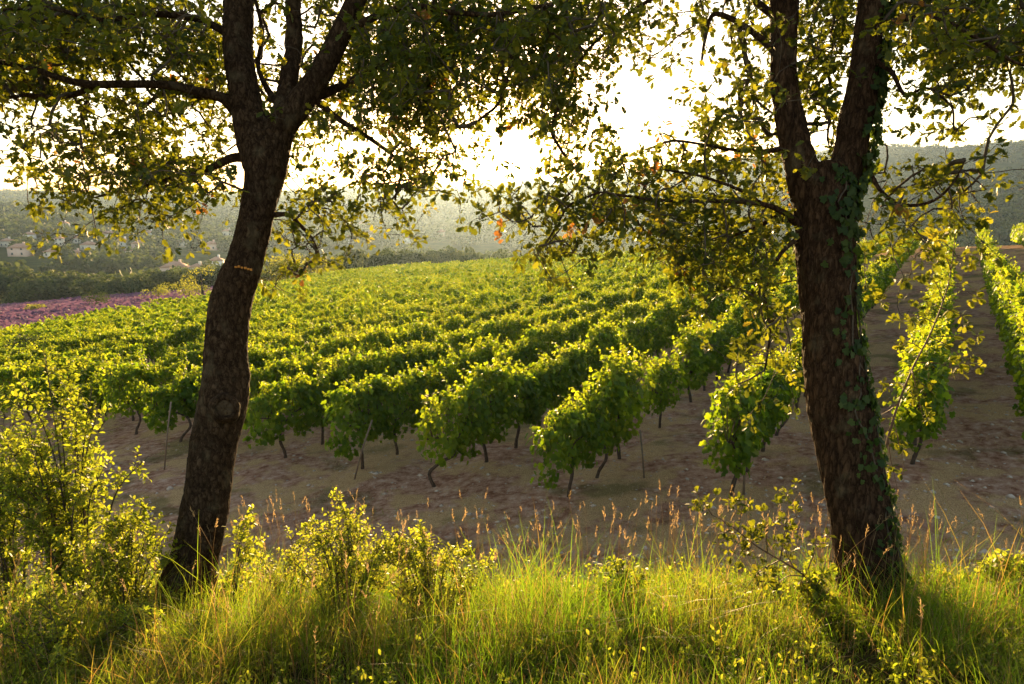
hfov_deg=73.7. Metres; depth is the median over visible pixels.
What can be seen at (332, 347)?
grape vine
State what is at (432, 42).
oak tree
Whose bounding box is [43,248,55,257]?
house
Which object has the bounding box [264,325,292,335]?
grape vine
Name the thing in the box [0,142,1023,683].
ground
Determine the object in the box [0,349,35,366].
grape vine
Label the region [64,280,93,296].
tree
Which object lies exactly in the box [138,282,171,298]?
bush
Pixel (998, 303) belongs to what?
grape vine
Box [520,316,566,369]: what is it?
grape vine
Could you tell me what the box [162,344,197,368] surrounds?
grape vine
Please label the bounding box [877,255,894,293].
grape vine
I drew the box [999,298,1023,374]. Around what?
grape vine
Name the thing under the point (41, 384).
grape vine
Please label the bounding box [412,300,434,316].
grape vine
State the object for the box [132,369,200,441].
grape vine
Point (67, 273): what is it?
tree
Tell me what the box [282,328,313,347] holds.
grape vine
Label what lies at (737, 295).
grape vine
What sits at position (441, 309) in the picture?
grape vine
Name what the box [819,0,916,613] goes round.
ivy
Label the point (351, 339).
grape vine
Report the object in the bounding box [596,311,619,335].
grape vine
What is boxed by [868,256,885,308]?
grape vine
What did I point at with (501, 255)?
tree
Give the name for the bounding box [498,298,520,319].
grape vine
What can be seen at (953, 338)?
grape vine
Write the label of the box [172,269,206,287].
tree
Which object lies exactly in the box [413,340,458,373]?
grape vine
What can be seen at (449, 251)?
tree
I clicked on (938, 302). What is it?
grape vine
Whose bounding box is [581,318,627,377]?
grape vine
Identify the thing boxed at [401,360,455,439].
grape vine
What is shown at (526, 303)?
grape vine
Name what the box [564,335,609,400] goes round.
grape vine
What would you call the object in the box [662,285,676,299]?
grape vine
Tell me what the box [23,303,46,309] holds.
bush
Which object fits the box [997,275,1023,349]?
grape vine
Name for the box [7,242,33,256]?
house
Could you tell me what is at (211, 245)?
house
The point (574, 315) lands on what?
grape vine
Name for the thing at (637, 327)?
grape vine
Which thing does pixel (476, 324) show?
grape vine
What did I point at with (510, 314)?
grape vine
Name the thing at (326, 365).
grape vine
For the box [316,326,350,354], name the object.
grape vine
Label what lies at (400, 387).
grape vine
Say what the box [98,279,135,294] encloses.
tree
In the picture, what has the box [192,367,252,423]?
grape vine
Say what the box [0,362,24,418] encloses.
grape vine
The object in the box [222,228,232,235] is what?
house
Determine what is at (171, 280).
tree
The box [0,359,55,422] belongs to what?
grape vine
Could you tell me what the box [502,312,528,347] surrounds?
grape vine
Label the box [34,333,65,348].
grape vine
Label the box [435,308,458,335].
grape vine
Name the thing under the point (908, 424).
grape vine
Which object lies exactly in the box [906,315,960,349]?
grape vine
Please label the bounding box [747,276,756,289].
grape vine
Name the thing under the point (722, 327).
grape vine
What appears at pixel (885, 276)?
grape vine
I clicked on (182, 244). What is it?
house
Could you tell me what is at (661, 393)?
grape vine
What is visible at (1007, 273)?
grape vine
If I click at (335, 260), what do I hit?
tree
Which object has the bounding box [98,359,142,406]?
grape vine
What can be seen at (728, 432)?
grape vine
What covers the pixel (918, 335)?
grape vine
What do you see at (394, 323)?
grape vine
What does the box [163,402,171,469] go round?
vine stake
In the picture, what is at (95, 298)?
bush
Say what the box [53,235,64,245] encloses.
house
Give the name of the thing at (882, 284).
grape vine
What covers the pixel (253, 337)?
grape vine
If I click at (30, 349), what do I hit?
grape vine
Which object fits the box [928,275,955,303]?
grape vine
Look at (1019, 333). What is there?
grape vine
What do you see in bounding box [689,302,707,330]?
grape vine
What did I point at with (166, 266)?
house
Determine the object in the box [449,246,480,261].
tree
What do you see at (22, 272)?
tree
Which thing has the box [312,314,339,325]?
grape vine
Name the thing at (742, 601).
shrub
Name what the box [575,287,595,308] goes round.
grape vine
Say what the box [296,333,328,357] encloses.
grape vine
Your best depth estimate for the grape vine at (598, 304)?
26.65 m
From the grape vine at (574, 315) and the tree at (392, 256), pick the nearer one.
the grape vine at (574, 315)
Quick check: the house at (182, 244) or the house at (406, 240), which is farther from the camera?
the house at (406, 240)
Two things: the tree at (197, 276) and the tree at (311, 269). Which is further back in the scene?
the tree at (197, 276)
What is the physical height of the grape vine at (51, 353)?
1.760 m
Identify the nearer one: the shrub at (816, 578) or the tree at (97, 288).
the shrub at (816, 578)
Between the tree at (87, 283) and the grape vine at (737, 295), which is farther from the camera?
the tree at (87, 283)
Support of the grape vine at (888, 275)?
on the ground at (668, 460)
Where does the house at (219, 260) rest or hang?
on the ground at (668, 460)
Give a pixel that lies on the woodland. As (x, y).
(15, 225)
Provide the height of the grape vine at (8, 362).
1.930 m
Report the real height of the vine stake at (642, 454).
0.988 m
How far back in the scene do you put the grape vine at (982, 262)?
30.91 m
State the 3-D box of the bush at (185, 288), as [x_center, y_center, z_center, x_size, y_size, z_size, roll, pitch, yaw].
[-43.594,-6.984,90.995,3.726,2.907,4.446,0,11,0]
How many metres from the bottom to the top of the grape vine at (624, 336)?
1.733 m
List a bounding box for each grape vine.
[0,342,40,363]
[0,343,18,355]
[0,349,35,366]
[0,355,32,407]
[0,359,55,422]
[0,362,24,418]
[22,348,55,363]
[23,368,85,425]
[27,358,44,376]
[33,340,68,367]
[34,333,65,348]
[40,360,83,407]
[42,349,91,390]
[44,343,90,367]
[55,333,90,354]
[58,371,112,431]
[64,349,119,386]
[65,353,121,417]
[75,340,115,356]
[79,328,116,346]
[81,336,110,354]
[93,356,159,434]
[95,351,158,420]
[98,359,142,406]
[99,341,146,361]
[102,326,136,338]
[102,331,145,361]
[104,325,137,343]
[110,347,142,364]
[131,332,167,362]
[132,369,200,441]
[139,352,191,408]
[140,333,159,362]
[154,330,182,351]
[155,357,174,383]
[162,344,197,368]
[165,342,202,382]
[169,364,202,420]
[172,322,201,348]
[186,333,204,363]
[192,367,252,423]
[197,343,203,369]
[198,323,204,342]
[242,362,321,457]
[244,357,286,430]
[248,325,266,339]
[248,327,277,346]
[248,339,281,358]
[248,341,276,393]
[248,342,304,377]
[252,321,271,331]
[253,330,291,354]
[263,328,309,357]
[263,350,323,411]
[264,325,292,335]
[267,317,286,332]
[273,316,306,331]
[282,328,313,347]
[286,318,318,337]
[288,358,344,444]
[293,346,324,371]
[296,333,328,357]
[299,318,337,344]
[302,354,348,394]
[310,330,348,367]
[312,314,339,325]
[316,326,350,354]
[321,366,395,468]
[322,347,377,413]
[327,313,355,332]
[330,327,347,337]
[334,346,370,365]
[335,325,364,353]
[339,318,372,332]
[346,322,373,344]
[347,314,367,326]
[350,336,411,394]
[355,324,405,374]
[359,322,387,331]
[362,308,385,320]
[362,310,389,328]
[364,368,424,454]
[375,303,401,317]
[376,308,400,323]
[381,313,410,328]
[381,320,410,344]
[386,327,427,373]
[387,331,432,408]
[396,302,421,324]
[396,308,428,327]
[398,317,431,336]
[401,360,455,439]
[404,316,443,364]
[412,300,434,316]
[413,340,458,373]
[414,372,493,486]
[422,310,441,337]
[428,344,482,412]
[430,305,448,315]
[431,331,449,356]
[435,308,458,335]
[435,309,468,334]
[437,324,472,373]
[445,298,472,330]
[451,352,524,462]
[454,333,507,386]
[459,320,493,363]
[460,316,479,332]
[465,303,483,329]
[465,314,494,333]
[468,303,496,325]
[477,303,491,310]
[477,307,517,352]
[481,353,551,447]
[485,301,510,320]
[487,340,525,396]
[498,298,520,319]
[502,307,523,338]
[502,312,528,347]
[506,336,550,371]
[514,301,539,317]
[516,297,533,310]
[518,359,573,433]
[520,311,543,339]
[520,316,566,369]
[524,383,606,496]
[532,299,544,314]
[535,340,588,408]
[536,288,556,310]
[536,310,558,346]
[540,301,564,312]
[546,305,573,325]
[547,318,579,358]
[553,292,572,307]
[556,301,586,322]
[564,314,588,347]
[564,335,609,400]
[566,292,584,306]
[566,375,627,477]
[570,297,597,317]
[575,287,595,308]
[575,307,607,338]
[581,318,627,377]
[586,343,654,458]
[590,299,607,316]
[593,289,619,315]
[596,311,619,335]
[606,308,628,331]
[608,286,629,310]
[609,328,637,361]
[615,288,635,304]
[616,300,642,330]
[621,310,652,365]
[625,283,645,302]
[634,308,667,362]
[638,299,653,320]
[639,349,687,427]
[640,288,664,310]
[645,289,676,358]
[656,292,667,305]
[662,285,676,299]
[665,301,690,354]
[668,286,701,332]
[669,319,716,402]
[673,281,687,300]
[684,317,728,390]
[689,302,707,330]
[693,273,709,292]
[695,286,719,322]
[698,369,771,495]
[704,314,738,380]
[705,292,724,321]
[712,354,789,472]
[715,290,734,317]
[715,305,750,372]
[725,289,759,364]
[728,281,745,311]
[734,290,764,340]
[739,275,753,302]
[744,345,800,451]
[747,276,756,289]
[751,285,775,348]
[754,351,802,435]
[762,289,780,339]
[771,294,785,335]
[778,276,797,319]
[781,291,792,322]
[781,333,804,408]
[782,309,804,396]
[790,278,799,317]
[857,280,865,317]
[858,266,878,309]
[860,277,870,319]
[863,272,874,318]
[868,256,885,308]
[869,267,884,310]
[871,273,878,305]
[874,259,893,299]
[874,266,885,305]
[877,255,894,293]
[880,261,888,289]
[882,334,966,464]
[891,329,963,445]
[898,320,952,387]
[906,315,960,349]
[912,308,954,345]
[912,313,954,363]
[913,311,951,352]
[916,282,964,333]
[916,294,952,329]
[927,280,952,305]
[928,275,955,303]
[928,286,949,297]
[935,257,957,278]
[936,265,954,286]
[936,269,954,290]
[979,245,1001,270]
[981,244,1001,276]
[983,250,1010,284]
[985,254,1010,295]
[988,256,1020,308]
[988,261,1023,315]
[992,279,1013,326]
[993,274,1023,340]
[995,282,1020,341]
[996,278,1021,341]
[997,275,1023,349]
[998,305,1017,358]
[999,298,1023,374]
[1006,308,1023,381]
[1010,307,1023,395]
[1012,338,1023,416]
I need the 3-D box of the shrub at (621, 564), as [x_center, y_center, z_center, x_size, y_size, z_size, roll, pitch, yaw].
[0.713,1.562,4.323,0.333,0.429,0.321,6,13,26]
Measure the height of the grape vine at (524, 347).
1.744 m
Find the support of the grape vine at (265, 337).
on the ground at (668, 460)
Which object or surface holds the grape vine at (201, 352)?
on the ground at (668, 460)
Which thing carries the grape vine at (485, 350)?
on the ground at (668, 460)
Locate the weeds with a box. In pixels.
[14,353,1016,579]
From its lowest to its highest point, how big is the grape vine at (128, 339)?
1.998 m
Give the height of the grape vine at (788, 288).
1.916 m
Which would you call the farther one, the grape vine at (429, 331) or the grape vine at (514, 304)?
the grape vine at (514, 304)
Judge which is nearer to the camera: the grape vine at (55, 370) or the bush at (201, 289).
the grape vine at (55, 370)
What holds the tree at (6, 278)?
on the ground at (668, 460)
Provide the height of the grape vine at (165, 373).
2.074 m
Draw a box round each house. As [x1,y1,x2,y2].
[0,237,11,247]
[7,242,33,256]
[22,230,36,239]
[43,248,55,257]
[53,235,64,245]
[70,234,80,242]
[79,240,98,249]
[102,230,112,236]
[116,237,127,246]
[130,240,143,248]
[159,259,189,270]
[177,237,186,246]
[186,261,201,268]
[205,240,217,249]
[210,255,224,265]
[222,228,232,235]
[400,235,410,242]
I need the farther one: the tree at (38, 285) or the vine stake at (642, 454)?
the tree at (38, 285)
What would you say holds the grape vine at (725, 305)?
on the ground at (668, 460)
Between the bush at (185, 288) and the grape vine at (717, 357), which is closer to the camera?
the grape vine at (717, 357)
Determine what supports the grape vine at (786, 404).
on the ground at (668, 460)
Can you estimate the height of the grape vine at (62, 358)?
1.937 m
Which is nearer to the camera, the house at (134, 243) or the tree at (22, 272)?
the tree at (22, 272)
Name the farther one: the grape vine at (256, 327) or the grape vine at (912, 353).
the grape vine at (256, 327)
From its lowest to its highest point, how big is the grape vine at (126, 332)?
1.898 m
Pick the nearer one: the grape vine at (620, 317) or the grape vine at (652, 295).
the grape vine at (620, 317)
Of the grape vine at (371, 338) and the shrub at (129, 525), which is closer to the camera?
the shrub at (129, 525)
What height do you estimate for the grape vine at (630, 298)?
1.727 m
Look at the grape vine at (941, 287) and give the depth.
18.52 m
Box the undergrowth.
[0,537,1023,683]
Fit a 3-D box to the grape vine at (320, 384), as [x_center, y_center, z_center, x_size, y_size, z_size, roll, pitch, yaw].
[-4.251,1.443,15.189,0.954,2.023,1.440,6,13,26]
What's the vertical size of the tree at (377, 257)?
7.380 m
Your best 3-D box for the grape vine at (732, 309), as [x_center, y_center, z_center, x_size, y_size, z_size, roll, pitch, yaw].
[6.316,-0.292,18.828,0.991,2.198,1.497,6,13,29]
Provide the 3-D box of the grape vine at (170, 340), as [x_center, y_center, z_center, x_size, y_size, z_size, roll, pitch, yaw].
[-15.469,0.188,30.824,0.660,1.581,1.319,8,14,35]
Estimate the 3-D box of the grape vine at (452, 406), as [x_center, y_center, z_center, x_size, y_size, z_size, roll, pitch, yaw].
[-0.926,1.614,11.968,1.062,2.049,1.818,7,13,32]
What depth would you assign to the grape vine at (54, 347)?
28.51 m
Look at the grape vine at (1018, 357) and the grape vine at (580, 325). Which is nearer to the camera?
the grape vine at (1018, 357)
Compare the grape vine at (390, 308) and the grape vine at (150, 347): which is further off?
the grape vine at (390, 308)
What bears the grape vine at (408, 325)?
on the ground at (668, 460)
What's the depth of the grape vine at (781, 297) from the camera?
22.16 m
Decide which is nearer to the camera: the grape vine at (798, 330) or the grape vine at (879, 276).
the grape vine at (798, 330)
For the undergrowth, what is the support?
on the ground at (668, 460)
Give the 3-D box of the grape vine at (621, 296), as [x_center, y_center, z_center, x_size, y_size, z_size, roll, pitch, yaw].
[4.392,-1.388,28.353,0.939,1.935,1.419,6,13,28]
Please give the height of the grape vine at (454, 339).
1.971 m
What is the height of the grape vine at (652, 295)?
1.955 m
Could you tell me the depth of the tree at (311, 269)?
114.03 m
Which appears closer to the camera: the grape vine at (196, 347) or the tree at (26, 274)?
the grape vine at (196, 347)
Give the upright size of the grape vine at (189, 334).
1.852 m
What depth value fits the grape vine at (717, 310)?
23.97 m
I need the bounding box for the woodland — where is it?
[0,139,1023,303]
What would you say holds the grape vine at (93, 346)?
on the ground at (668, 460)
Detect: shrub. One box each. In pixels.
[0,345,151,605]
[0,403,71,606]
[0,563,140,683]
[51,495,183,610]
[99,598,213,664]
[207,504,268,616]
[241,524,325,608]
[282,487,412,619]
[358,519,495,618]
[568,575,640,617]
[595,555,650,607]
[668,581,755,619]
[786,561,839,623]
[920,561,976,604]
[971,548,1023,604]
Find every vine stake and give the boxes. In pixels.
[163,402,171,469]
[353,420,372,479]
[639,430,644,477]
[742,447,745,494]
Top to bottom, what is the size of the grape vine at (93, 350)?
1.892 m
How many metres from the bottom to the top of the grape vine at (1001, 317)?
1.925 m
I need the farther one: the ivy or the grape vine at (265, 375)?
the grape vine at (265, 375)
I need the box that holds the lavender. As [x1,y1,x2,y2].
[0,286,212,329]
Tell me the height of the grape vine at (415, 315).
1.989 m
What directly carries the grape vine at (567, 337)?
on the ground at (668, 460)
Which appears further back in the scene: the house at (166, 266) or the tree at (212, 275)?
the house at (166, 266)
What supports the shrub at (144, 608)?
on the ground at (668, 460)
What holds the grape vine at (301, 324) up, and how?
on the ground at (668, 460)
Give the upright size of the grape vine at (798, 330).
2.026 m
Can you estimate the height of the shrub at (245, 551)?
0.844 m
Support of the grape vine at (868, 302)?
on the ground at (668, 460)
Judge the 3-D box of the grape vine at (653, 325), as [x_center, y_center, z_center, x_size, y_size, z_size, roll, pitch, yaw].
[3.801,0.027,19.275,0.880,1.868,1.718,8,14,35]
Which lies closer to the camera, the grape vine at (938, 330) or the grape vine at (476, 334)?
the grape vine at (938, 330)
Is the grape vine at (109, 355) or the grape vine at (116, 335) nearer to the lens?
the grape vine at (109, 355)
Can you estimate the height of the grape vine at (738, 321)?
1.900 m
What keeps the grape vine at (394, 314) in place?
on the ground at (668, 460)
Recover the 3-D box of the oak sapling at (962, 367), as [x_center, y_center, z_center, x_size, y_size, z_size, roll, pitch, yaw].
[3.097,0.455,5.173,0.840,2.856,0.627,0,11,0]
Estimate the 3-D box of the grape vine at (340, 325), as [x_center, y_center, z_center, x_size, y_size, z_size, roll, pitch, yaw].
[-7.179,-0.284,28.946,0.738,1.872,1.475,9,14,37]
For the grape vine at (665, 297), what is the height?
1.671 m
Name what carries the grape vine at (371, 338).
on the ground at (668, 460)
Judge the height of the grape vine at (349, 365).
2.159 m
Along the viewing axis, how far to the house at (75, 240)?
467.13 m
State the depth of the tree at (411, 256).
148.45 m
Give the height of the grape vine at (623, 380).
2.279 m
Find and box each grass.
[0,453,1023,683]
[0,485,1023,683]
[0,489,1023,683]
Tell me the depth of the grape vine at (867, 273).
22.88 m
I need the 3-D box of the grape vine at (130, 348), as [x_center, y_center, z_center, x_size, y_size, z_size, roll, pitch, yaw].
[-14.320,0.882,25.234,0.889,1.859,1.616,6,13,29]
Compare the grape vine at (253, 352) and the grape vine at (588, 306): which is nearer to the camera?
the grape vine at (253, 352)
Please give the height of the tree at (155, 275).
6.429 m
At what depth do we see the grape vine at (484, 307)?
30.66 m
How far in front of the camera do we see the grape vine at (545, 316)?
23.16 m
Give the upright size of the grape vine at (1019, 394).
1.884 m
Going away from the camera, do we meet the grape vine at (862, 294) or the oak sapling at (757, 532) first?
the oak sapling at (757, 532)
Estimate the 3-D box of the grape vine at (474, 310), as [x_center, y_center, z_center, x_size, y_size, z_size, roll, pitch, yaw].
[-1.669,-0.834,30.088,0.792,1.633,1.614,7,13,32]
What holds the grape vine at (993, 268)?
on the ground at (668, 460)
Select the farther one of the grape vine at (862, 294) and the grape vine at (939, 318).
the grape vine at (862, 294)
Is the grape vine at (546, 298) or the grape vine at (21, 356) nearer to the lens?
the grape vine at (21, 356)
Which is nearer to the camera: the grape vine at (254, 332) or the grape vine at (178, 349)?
the grape vine at (178, 349)
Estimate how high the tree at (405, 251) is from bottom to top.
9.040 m
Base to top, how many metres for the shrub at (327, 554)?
0.898 m
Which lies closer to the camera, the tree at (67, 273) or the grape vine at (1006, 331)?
the grape vine at (1006, 331)
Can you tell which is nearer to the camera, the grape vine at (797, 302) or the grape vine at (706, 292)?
the grape vine at (706, 292)
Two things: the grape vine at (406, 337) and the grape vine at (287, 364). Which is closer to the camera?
the grape vine at (287, 364)
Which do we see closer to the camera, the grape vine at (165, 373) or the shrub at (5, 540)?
the shrub at (5, 540)
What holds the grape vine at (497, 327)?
on the ground at (668, 460)
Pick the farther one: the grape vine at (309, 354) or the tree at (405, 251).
the tree at (405, 251)
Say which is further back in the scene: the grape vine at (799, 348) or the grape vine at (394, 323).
the grape vine at (394, 323)
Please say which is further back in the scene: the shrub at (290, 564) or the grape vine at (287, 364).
the grape vine at (287, 364)
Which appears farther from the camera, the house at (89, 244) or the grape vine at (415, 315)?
the house at (89, 244)
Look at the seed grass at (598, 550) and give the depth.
4.18 m
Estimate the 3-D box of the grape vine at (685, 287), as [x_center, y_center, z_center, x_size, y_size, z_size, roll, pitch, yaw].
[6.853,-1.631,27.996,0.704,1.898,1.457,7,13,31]
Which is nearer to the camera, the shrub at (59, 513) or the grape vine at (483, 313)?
the shrub at (59, 513)
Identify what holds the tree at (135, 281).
on the ground at (668, 460)
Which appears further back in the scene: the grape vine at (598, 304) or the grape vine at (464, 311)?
the grape vine at (464, 311)
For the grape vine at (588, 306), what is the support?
on the ground at (668, 460)
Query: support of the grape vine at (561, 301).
on the ground at (668, 460)
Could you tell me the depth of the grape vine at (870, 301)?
23.79 m
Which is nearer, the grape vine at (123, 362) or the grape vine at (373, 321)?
the grape vine at (123, 362)
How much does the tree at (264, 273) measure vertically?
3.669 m
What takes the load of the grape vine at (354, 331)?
on the ground at (668, 460)
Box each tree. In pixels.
[0,0,654,613]
[0,267,48,300]
[0,268,26,303]
[1,271,48,301]
[6,277,69,300]
[32,270,64,299]
[46,270,84,298]
[53,273,97,298]
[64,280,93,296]
[68,273,119,296]
[92,276,127,294]
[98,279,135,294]
[104,275,137,293]
[119,274,160,293]
[131,278,174,292]
[137,270,174,289]
[155,270,187,289]
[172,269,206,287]
[179,266,216,286]
[202,267,220,286]
[259,266,290,281]
[266,254,306,279]
[282,253,330,274]
[317,266,342,272]
[329,256,347,266]
[338,249,367,268]
[352,249,373,268]
[369,251,394,266]
[370,248,405,266]
[397,248,415,264]
[403,251,428,263]
[415,251,438,262]
[426,249,450,262]
[430,256,443,263]
[439,245,459,261]
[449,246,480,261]
[456,0,1023,618]
[458,252,484,261]
[476,253,492,261]
[487,248,513,259]
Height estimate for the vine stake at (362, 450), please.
1.318 m
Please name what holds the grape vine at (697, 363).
on the ground at (668, 460)
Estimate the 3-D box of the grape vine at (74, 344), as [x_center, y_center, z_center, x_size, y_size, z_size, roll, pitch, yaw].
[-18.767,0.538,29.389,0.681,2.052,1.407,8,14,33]
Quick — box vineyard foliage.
[0,223,1023,439]
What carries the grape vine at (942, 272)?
on the ground at (668, 460)
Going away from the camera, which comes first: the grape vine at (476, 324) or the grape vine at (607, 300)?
the grape vine at (476, 324)
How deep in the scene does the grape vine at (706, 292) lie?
23.23 m
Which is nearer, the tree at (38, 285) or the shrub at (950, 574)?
the shrub at (950, 574)
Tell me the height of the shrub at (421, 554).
0.717 m
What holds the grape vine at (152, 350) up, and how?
on the ground at (668, 460)
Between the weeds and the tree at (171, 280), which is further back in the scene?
the tree at (171, 280)
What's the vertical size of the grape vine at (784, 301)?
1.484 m
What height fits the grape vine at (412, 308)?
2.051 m
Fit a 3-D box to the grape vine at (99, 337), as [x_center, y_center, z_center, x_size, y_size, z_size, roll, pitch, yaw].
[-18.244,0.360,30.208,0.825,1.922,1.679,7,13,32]
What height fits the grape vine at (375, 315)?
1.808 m
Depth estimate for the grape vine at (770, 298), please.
20.32 m
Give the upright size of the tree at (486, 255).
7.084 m
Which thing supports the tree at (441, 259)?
on the ground at (668, 460)
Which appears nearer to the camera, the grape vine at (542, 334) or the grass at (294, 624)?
the grass at (294, 624)
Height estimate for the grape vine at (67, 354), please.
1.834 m
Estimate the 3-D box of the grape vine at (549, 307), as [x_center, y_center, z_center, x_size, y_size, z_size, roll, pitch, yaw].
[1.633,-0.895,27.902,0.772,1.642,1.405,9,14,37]
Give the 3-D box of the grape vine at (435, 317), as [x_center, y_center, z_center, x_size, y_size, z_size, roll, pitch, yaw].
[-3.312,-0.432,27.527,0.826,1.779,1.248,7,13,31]
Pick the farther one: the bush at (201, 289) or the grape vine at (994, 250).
the bush at (201, 289)
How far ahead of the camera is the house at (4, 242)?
433.72 m
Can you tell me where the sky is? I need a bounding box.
[0,0,1023,191]
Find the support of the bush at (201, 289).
on the ground at (668, 460)
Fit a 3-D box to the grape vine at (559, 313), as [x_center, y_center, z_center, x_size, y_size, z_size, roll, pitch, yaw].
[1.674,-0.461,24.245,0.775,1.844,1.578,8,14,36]
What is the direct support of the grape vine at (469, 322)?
on the ground at (668, 460)
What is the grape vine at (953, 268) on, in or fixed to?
on the ground at (668, 460)
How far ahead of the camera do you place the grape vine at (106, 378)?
19.25 m
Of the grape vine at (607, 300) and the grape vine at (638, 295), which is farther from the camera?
the grape vine at (638, 295)
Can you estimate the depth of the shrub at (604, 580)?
4.28 m
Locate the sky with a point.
(642, 103)
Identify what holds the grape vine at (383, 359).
on the ground at (668, 460)
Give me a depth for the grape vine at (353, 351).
18.56 m
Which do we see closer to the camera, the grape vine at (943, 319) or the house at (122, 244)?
the grape vine at (943, 319)
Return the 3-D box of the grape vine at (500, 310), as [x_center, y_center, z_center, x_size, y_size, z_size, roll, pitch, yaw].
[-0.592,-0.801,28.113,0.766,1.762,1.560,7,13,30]
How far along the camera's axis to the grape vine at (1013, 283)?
17.91 m
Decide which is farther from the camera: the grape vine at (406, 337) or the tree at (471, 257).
the tree at (471, 257)
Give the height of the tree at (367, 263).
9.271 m
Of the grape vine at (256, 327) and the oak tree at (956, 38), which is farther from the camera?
the grape vine at (256, 327)
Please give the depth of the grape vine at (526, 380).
13.48 m
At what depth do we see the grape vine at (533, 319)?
22.37 m
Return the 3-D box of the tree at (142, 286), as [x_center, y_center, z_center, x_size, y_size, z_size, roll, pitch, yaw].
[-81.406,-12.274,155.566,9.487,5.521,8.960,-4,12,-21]
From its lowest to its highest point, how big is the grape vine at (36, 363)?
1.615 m
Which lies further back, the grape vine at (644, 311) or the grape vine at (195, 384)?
the grape vine at (644, 311)
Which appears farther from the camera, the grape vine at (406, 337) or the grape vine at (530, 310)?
the grape vine at (530, 310)
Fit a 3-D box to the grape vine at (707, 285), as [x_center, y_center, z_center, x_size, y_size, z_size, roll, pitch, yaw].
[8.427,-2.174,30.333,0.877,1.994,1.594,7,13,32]
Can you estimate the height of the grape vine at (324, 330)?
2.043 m
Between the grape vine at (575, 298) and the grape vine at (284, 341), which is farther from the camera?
the grape vine at (575, 298)
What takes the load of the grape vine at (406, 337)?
on the ground at (668, 460)
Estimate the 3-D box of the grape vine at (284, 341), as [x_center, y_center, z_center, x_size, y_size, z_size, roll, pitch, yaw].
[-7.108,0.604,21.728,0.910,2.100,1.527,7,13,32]
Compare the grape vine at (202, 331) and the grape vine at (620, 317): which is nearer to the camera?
the grape vine at (620, 317)
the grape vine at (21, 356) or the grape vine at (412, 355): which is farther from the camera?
the grape vine at (21, 356)
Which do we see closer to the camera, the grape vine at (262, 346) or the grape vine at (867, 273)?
the grape vine at (262, 346)
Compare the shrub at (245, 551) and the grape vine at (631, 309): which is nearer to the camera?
the shrub at (245, 551)
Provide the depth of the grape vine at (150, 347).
28.09 m
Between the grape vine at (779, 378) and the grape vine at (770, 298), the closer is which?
the grape vine at (779, 378)
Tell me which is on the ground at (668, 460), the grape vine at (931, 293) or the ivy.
the grape vine at (931, 293)
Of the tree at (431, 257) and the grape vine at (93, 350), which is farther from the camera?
the tree at (431, 257)
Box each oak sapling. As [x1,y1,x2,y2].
[685,477,836,614]
[875,213,985,502]
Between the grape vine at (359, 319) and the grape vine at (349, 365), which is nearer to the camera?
the grape vine at (349, 365)
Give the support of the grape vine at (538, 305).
on the ground at (668, 460)
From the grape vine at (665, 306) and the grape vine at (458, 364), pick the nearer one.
the grape vine at (458, 364)
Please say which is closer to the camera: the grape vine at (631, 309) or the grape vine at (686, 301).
the grape vine at (686, 301)
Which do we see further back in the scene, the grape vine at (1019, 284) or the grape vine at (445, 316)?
the grape vine at (445, 316)
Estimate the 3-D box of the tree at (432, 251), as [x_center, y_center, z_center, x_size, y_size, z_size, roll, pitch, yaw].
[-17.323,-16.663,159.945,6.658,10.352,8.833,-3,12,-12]
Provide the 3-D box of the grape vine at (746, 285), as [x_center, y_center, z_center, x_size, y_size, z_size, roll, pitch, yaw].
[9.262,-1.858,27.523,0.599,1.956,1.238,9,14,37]
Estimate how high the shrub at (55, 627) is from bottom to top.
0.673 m
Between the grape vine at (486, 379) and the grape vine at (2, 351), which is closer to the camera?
the grape vine at (486, 379)
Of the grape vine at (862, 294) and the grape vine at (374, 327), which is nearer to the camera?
the grape vine at (862, 294)
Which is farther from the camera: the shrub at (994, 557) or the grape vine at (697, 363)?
the grape vine at (697, 363)
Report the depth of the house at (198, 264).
298.29 m
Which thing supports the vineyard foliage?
on the ground at (668, 460)
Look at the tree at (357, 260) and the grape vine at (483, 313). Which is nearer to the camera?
the grape vine at (483, 313)
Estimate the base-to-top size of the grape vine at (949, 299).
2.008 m
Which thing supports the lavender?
on the ground at (668, 460)
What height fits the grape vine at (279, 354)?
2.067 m
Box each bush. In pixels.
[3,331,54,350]
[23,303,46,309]
[81,292,110,304]
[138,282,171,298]
[171,279,200,294]
[180,265,214,294]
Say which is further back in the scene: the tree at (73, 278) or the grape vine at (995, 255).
the tree at (73, 278)
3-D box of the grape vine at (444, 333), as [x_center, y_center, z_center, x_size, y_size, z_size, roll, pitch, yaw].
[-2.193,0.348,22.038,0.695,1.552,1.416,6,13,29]
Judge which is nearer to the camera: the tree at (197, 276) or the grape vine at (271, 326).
the grape vine at (271, 326)
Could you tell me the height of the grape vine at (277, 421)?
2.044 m
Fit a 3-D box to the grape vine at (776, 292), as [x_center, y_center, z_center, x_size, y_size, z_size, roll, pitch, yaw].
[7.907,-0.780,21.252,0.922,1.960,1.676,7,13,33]
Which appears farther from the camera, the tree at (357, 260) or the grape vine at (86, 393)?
the tree at (357, 260)
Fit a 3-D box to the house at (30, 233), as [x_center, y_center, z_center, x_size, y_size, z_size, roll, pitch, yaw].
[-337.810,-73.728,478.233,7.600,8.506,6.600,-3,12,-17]

